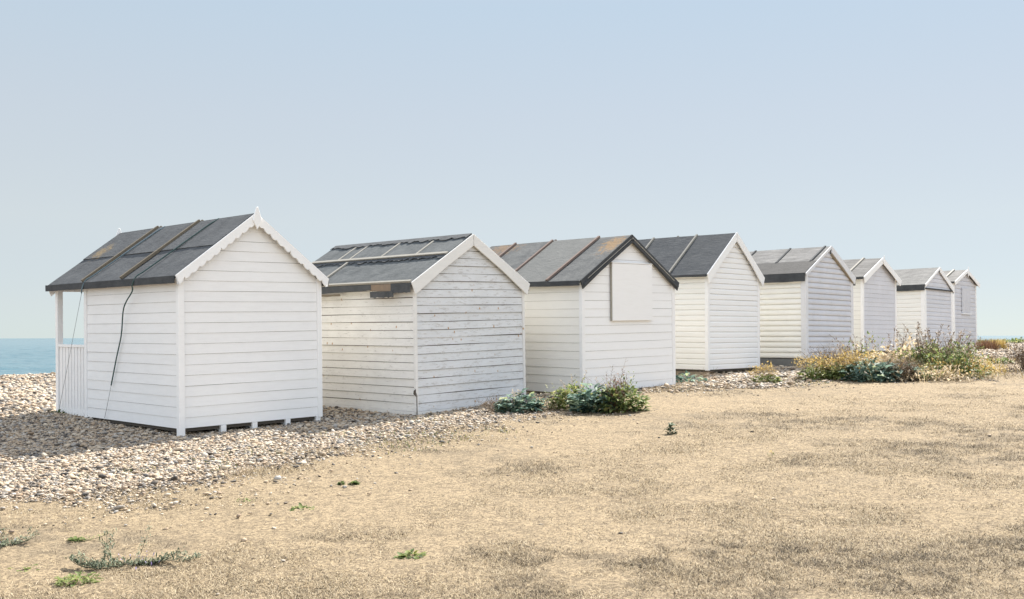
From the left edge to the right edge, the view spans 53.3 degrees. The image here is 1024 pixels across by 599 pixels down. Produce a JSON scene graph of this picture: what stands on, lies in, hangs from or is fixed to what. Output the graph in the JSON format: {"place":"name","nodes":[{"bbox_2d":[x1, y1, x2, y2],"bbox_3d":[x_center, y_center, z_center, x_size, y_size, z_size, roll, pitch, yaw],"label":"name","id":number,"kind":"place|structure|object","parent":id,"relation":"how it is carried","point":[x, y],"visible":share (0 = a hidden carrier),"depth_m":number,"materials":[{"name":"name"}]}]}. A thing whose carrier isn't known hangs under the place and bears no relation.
{"place":"outdoors","nodes":[
{"label":"outdoors","id":0,"kind":"place"},
{"bbox_2d":[0,340,1023,598],"bbox_3d":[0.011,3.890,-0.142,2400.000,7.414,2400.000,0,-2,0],"label":"ground","id":1,"kind":"structure","parent":0,"point":[374,504],"depth_m":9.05,"materials":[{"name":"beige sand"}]},
{"bbox_2d":[0,526,39,546],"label":"trailing weed","id":2,"kind":"object","parent":1,"relation":"on","point":[3,543],"visible":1,"depth_m":7.77,"materials":[{"name":"green plant"}]},
{"bbox_2d":[7,564,39,571],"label":"weed","id":3,"kind":"object","parent":1,"relation":"on","point":[26,568],"visible":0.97,"depth_m":7.05,"materials":[{"name":"green plant"}]},
{"bbox_2d":[54,570,102,587],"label":"weed","id":4,"kind":"object","parent":1,"relation":"on","point":[73,576],"visible":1,"depth_m":6.68,"materials":[{"name":"green plant"}]},
{"bbox_2d":[67,530,109,541],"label":"weed","id":5,"kind":"object","parent":1,"relation":"on","point":[75,538],"visible":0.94,"depth_m":7.87,"materials":[{"name":"green plant"}]},
{"bbox_2d":[65,525,200,568],"bbox_3d":[-2.656,1.730,7.194,0.916,0.265,0.439,0,-2,0],"label":"trailing weed","id":6,"kind":"object","parent":1,"relation":"on","point":[94,564],"visible":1,"depth_m":7.14,"materials":[{"name":"green plant"}]},
{"bbox_2d":[45,207,328,435],"bbox_3d":[-5.307,0.347,16.431,4.466,3.306,2.595,-2,-1,44],"label":"beach hut","id":7,"kind":"object","parent":1,"relation":"on","point":[222,325],"visible":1,"depth_m":15.09,"materials":[{"name":"white paint"}]},
{"bbox_2d":[59,226,164,407],"bbox_3d":[-6.222,0.292,16.580,2.419,3.023,1.084,0,-2,-9],"label":"roof rope","id":8,"kind":"object","parent":7,"relation":"attached to","point":[98,272],"visible":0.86,"depth_m":16.34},
{"bbox_2d":[105,218,218,414],"bbox_3d":[-4.990,0.275,15.410,2.381,3.064,1.067,0,-2,-11],"label":"roof rope","id":9,"kind":"object","parent":7,"relation":"hanging from","point":[132,291],"visible":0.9,"depth_m":15.22,"materials":[{"name":"black fabric"}]},
{"bbox_2d":[290,502,314,510],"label":"weed","id":10,"kind":"object","parent":1,"relation":"on","point":[300,506],"visible":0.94,"depth_m":9.02,"materials":[{"name":"green plant"}]},
{"bbox_2d":[337,480,360,484],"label":"weed","id":11,"kind":"object","parent":1,"relation":"on","point":[355,482],"visible":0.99,"depth_m":10.19,"materials":[{"name":"green plant"}]},
{"bbox_2d":[394,548,426,558],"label":"weed","id":12,"kind":"object","parent":1,"relation":"on","point":[407,553],"visible":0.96,"depth_m":7.30,"materials":[{"name":"green plant"}]},
{"bbox_2d":[312,233,529,414],"bbox_3d":[-1.992,0.429,18.221,3.760,2.989,2.800,-2,-1,43],"label":"beach hut","id":13,"kind":"object","parent":1,"relation":"on","point":[416,326],"visible":0.88,"depth_m":16.96,"materials":[{"name":"grey paint"}]},
{"bbox_2d":[0,342,1023,594],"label":"shingle","id":14,"kind":"object","parent":1,"relation":"on","point":[48,462],"visible":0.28,"depth_m":13.46,"materials":[{"name":"beige gravel"}]},
{"bbox_2d":[474,388,557,413],"bbox_3d":[0.093,1.619,16.205,1.333,0.430,0.757,-1,-2,18],"label":"sea kale","id":15,"kind":"object","parent":1,"relation":"on","point":[503,404],"visible":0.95,"depth_m":16.09,"materials":[{"name":"green plant"}]},
{"bbox_2d":[73,363,1014,478],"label":"shingle weeds","id":16,"kind":"object","parent":1,"relation":"on","point":[407,437],"visible":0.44,"depth_m":13.07,"materials":[{"name":"green plant"}]},
{"bbox_2d":[545,371,607,409],"bbox_3d":[1.003,1.461,16.404,1.059,0.638,0.711,1,-2,-22],"label":"shrub","id":17,"kind":"object","parent":1,"relation":"on","point":[560,399],"visible":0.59,"depth_m":16.30,"materials":[{"name":"green plant"}]},
{"bbox_2d":[490,235,678,393],"bbox_3d":[0.907,0.313,20.234,2.896,3.020,3.868,0,-1,-44],"label":"beach hut","id":18,"kind":"object","parent":1,"relation":"on","point":[598,307],"visible":0.68,"depth_m":18.77,"materials":[{"name":"white paint"}]},
{"bbox_2d":[565,377,622,412],"bbox_3d":[1.305,1.503,15.912,0.962,0.598,0.829,0,-2,0],"label":"sea kale","id":19,"kind":"object","parent":1,"relation":"on","point":[579,398],"visible":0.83,"depth_m":15.73,"materials":[{"name":"green plant"}]},
{"bbox_2d":[193,353,1023,480],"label":"dead grass fringe","id":20,"kind":"object","parent":1,"relation":"on","point":[651,388],"visible":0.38,"depth_m":12.47,"materials":[{"name":"plant"}]},
{"bbox_2d":[592,360,650,413],"bbox_3d":[1.674,1.332,15.774,0.959,0.880,0.750,0,-2,0],"label":"shrub","id":21,"kind":"object","parent":1,"relation":"on","point":[628,403],"visible":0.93,"depth_m":15.66,"materials":[{"name":"green plant"}]},
{"bbox_2d":[666,422,678,433],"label":"weed","id":22,"kind":"object","parent":1,"relation":"on","point":[670,428],"visible":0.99,"depth_m":13.14,"materials":[{"name":"green plant"}]},
{"bbox_2d":[676,368,716,381],"bbox_3d":[3.641,1.530,20.428,1.088,0.355,0.801,1,-2,-31],"label":"sea kale","id":23,"kind":"object","parent":1,"relation":"on","point":[680,378],"visible":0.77,"depth_m":20.36,"materials":[{"name":"green plant"}]},
{"bbox_2d":[638,232,764,374],"bbox_3d":[3.746,0.124,23.908,3.520,3.227,2.426,-1,-2,44],"label":"beach hut","id":24,"kind":"object","parent":1,"relation":"on","point":[719,278],"visible":0.54,"depth_m":22.55,"materials":[{"name":"white paint"}]},
{"bbox_2d":[748,361,781,382],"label":"shrub","id":25,"kind":"object","parent":1,"relation":"on","point":[766,376],"visible":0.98,"depth_m":19.84,"materials":[{"name":"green plant"}]},
{"bbox_2d":[750,246,855,366],"bbox_3d":[6.725,0.252,26.532,3.450,3.120,2.616,-2,-3,45],"label":"beach hut","id":26,"kind":"object","parent":1,"relation":"on","point":[806,298],"visible":0.55,"depth_m":25.12,"materials":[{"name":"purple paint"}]},
{"bbox_2d":[791,351,838,381],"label":"shrub","id":27,"kind":"object","parent":1,"relation":"on","point":[818,372],"visible":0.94,"depth_m":20.35,"materials":[{"name":"yellow plant"}]},
{"bbox_2d":[800,337,861,369],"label":"dry bush","id":28,"kind":"object","parent":1,"relation":"on","point":[834,351],"visible":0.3,"depth_m":22.81,"materials":[{"name":"yellow plant"}]},
{"bbox_2d":[814,344,869,380],"bbox_3d":[6.628,1.273,20.458,1.057,0.753,0.813,1,-3,-36],"label":"shrub","id":29,"kind":"object","parent":1,"relation":"on","point":[839,360],"visible":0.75,"depth_m":20.33,"materials":[{"name":"yellow plant"}]},
{"bbox_2d":[829,331,884,363],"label":"climbing weed","id":30,"kind":"object","parent":1,"relation":"on","point":[865,348],"visible":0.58,"depth_m":24.84,"materials":[{"name":"brown plant"}]},
{"bbox_2d":[843,256,901,355],"bbox_3d":[9.330,0.285,30.192,3.506,3.008,2.439,-1,-3,45],"label":"beach hut","id":31,"kind":"object","parent":1,"relation":"on","point":[874,298],"visible":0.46,"depth_m":28.94,"materials":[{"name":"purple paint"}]},
{"bbox_2d":[837,349,924,381],"bbox_3d":[7.286,1.303,20.059,1.749,0.712,1.156,0,-2,0],"label":"sea kale","id":32,"kind":"object","parent":1,"relation":"on","point":[860,375],"visible":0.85,"depth_m":19.93,"materials":[{"name":"green plant"}]},
{"bbox_2d":[856,323,933,368],"bbox_3d":[8.850,1.119,22.808,2.277,1.183,1.987,1,-2,-19],"label":"dry grass clump","id":33,"kind":"object","parent":1,"relation":"on","point":[884,356],"visible":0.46,"depth_m":22.91,"materials":[{"name":"plant"}]},
{"bbox_2d":[877,354,924,381],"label":"dry bush","id":34,"kind":"object","parent":1,"relation":"on","point":[907,369],"visible":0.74,"depth_m":19.89,"materials":[{"name":"brown plant"}]},
{"bbox_2d":[864,364,978,381],"bbox_3d":[8.165,1.456,20.028,2.580,0.408,1.521,1,-2,-19],"label":"dry grass clump","id":35,"kind":"object","parent":1,"relation":"on","point":[944,374],"visible":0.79,"depth_m":19.80,"materials":[{"name":"plant"}]},
{"bbox_2d":[890,322,954,370],"bbox_3d":[8.952,1.071,22.304,1.399,1.210,1.164,0,-2,0],"label":"tall weed","id":36,"kind":"object","parent":1,"relation":"on","point":[923,349],"visible":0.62,"depth_m":22.20,"materials":[{"name":"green plant"}]},
{"bbox_2d":[894,267,954,350],"bbox_3d":[12.678,0.483,34.250,3.400,2.973,2.465,-2,-4,44],"label":"beach hut","id":37,"kind":"object","parent":1,"relation":"on","point":[924,297],"visible":0.44,"depth_m":32.81,"materials":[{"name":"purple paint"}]},
{"bbox_2d":[900,370,956,380],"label":"weed","id":38,"kind":"object","parent":1,"relation":"on","point":[929,375],"visible":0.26,"depth_m":20.00,"materials":[{"name":"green plant"}]},
{"bbox_2d":[912,324,972,371],"bbox_3d":[9.345,1.081,22.070,1.506,1.130,1.292,1,-2,-32],"label":"tall weed","id":39,"kind":"object","parent":1,"relation":"on","point":[951,343],"visible":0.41,"depth_m":21.98,"materials":[{"name":"green plant"}]},
{"bbox_2d":[943,267,979,347],"bbox_3d":[15.183,0.478,37.930,3.506,3.220,2.655,-2,-3,43],"label":"beach hut","id":40,"kind":"object","parent":1,"relation":"on","point":[965,283],"visible":0.29,"depth_m":36.78,"materials":[{"name":"white paint"}]},
{"bbox_2d":[908,335,1022,378],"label":"shrub","id":41,"kind":"object","parent":1,"relation":"on","point":[960,360],"visible":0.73,"depth_m":20.61,"materials":[{"name":"green plant"}]},
{"bbox_2d":[957,338,1000,349],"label":"tussock","id":42,"kind":"object","parent":1,"relation":"on","point":[988,345],"visible":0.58,"depth_m":34.30,"materials":[{"name":"orange plant"}]},
{"bbox_2d":[967,337,1016,372],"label":"dry grass clump","id":43,"kind":"object","parent":1,"relation":"on","point":[989,364],"visible":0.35,"depth_m":21.99,"materials":[{"name":"yellow plant"}]},
{"bbox_2d":[985,358,1006,363],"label":"weed","id":44,"kind":"object","parent":1,"relation":"on","point":[996,361],"visible":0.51,"depth_m":25.05,"materials":[{"name":"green plant"}]},
{"bbox_2d":[986,338,1011,348],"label":"tussock","id":45,"kind":"object","parent":1,"relation":"on","point":[1002,344],"visible":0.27,"depth_m":36.48,"materials":[{"name":"yellow plant"}]},
{"bbox_2d":[977,337,1023,342],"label":"shrub","id":46,"kind":"object","parent":1,"relation":"on","point":[1016,340],"visible":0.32,"depth_m":58.53,"materials":[{"name":"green plant"}]},
{"bbox_2d":[994,357,1014,362],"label":"weed","id":47,"kind":"object","parent":1,"relation":"on","point":[1003,358],"visible":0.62,"depth_m":25.05,"materials":[{"name":"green plant"}]},
{"bbox_2d":[998,341,1023,370],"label":"dry bush","id":48,"kind":"object","parent":1,"relation":"on","point":[1016,358],"visible":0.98,"depth_m":22.53,"materials":[{"name":"brown plant"}]},
{"bbox_2d":[0,336,1023,374],"bbox_3d":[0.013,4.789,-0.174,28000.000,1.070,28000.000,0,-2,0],"label":"sea","id":49,"kind":"structure","parent":0,"point":[27,355],"depth_m":303.55,"materials":[{"name":"liquid"}]},
{"bbox_2d":[0,0,1023,337],"label":"sky","id":50,"kind":"structure","parent":0,"point":[867,129],"materials":[{"name":"blue"}]}
]}

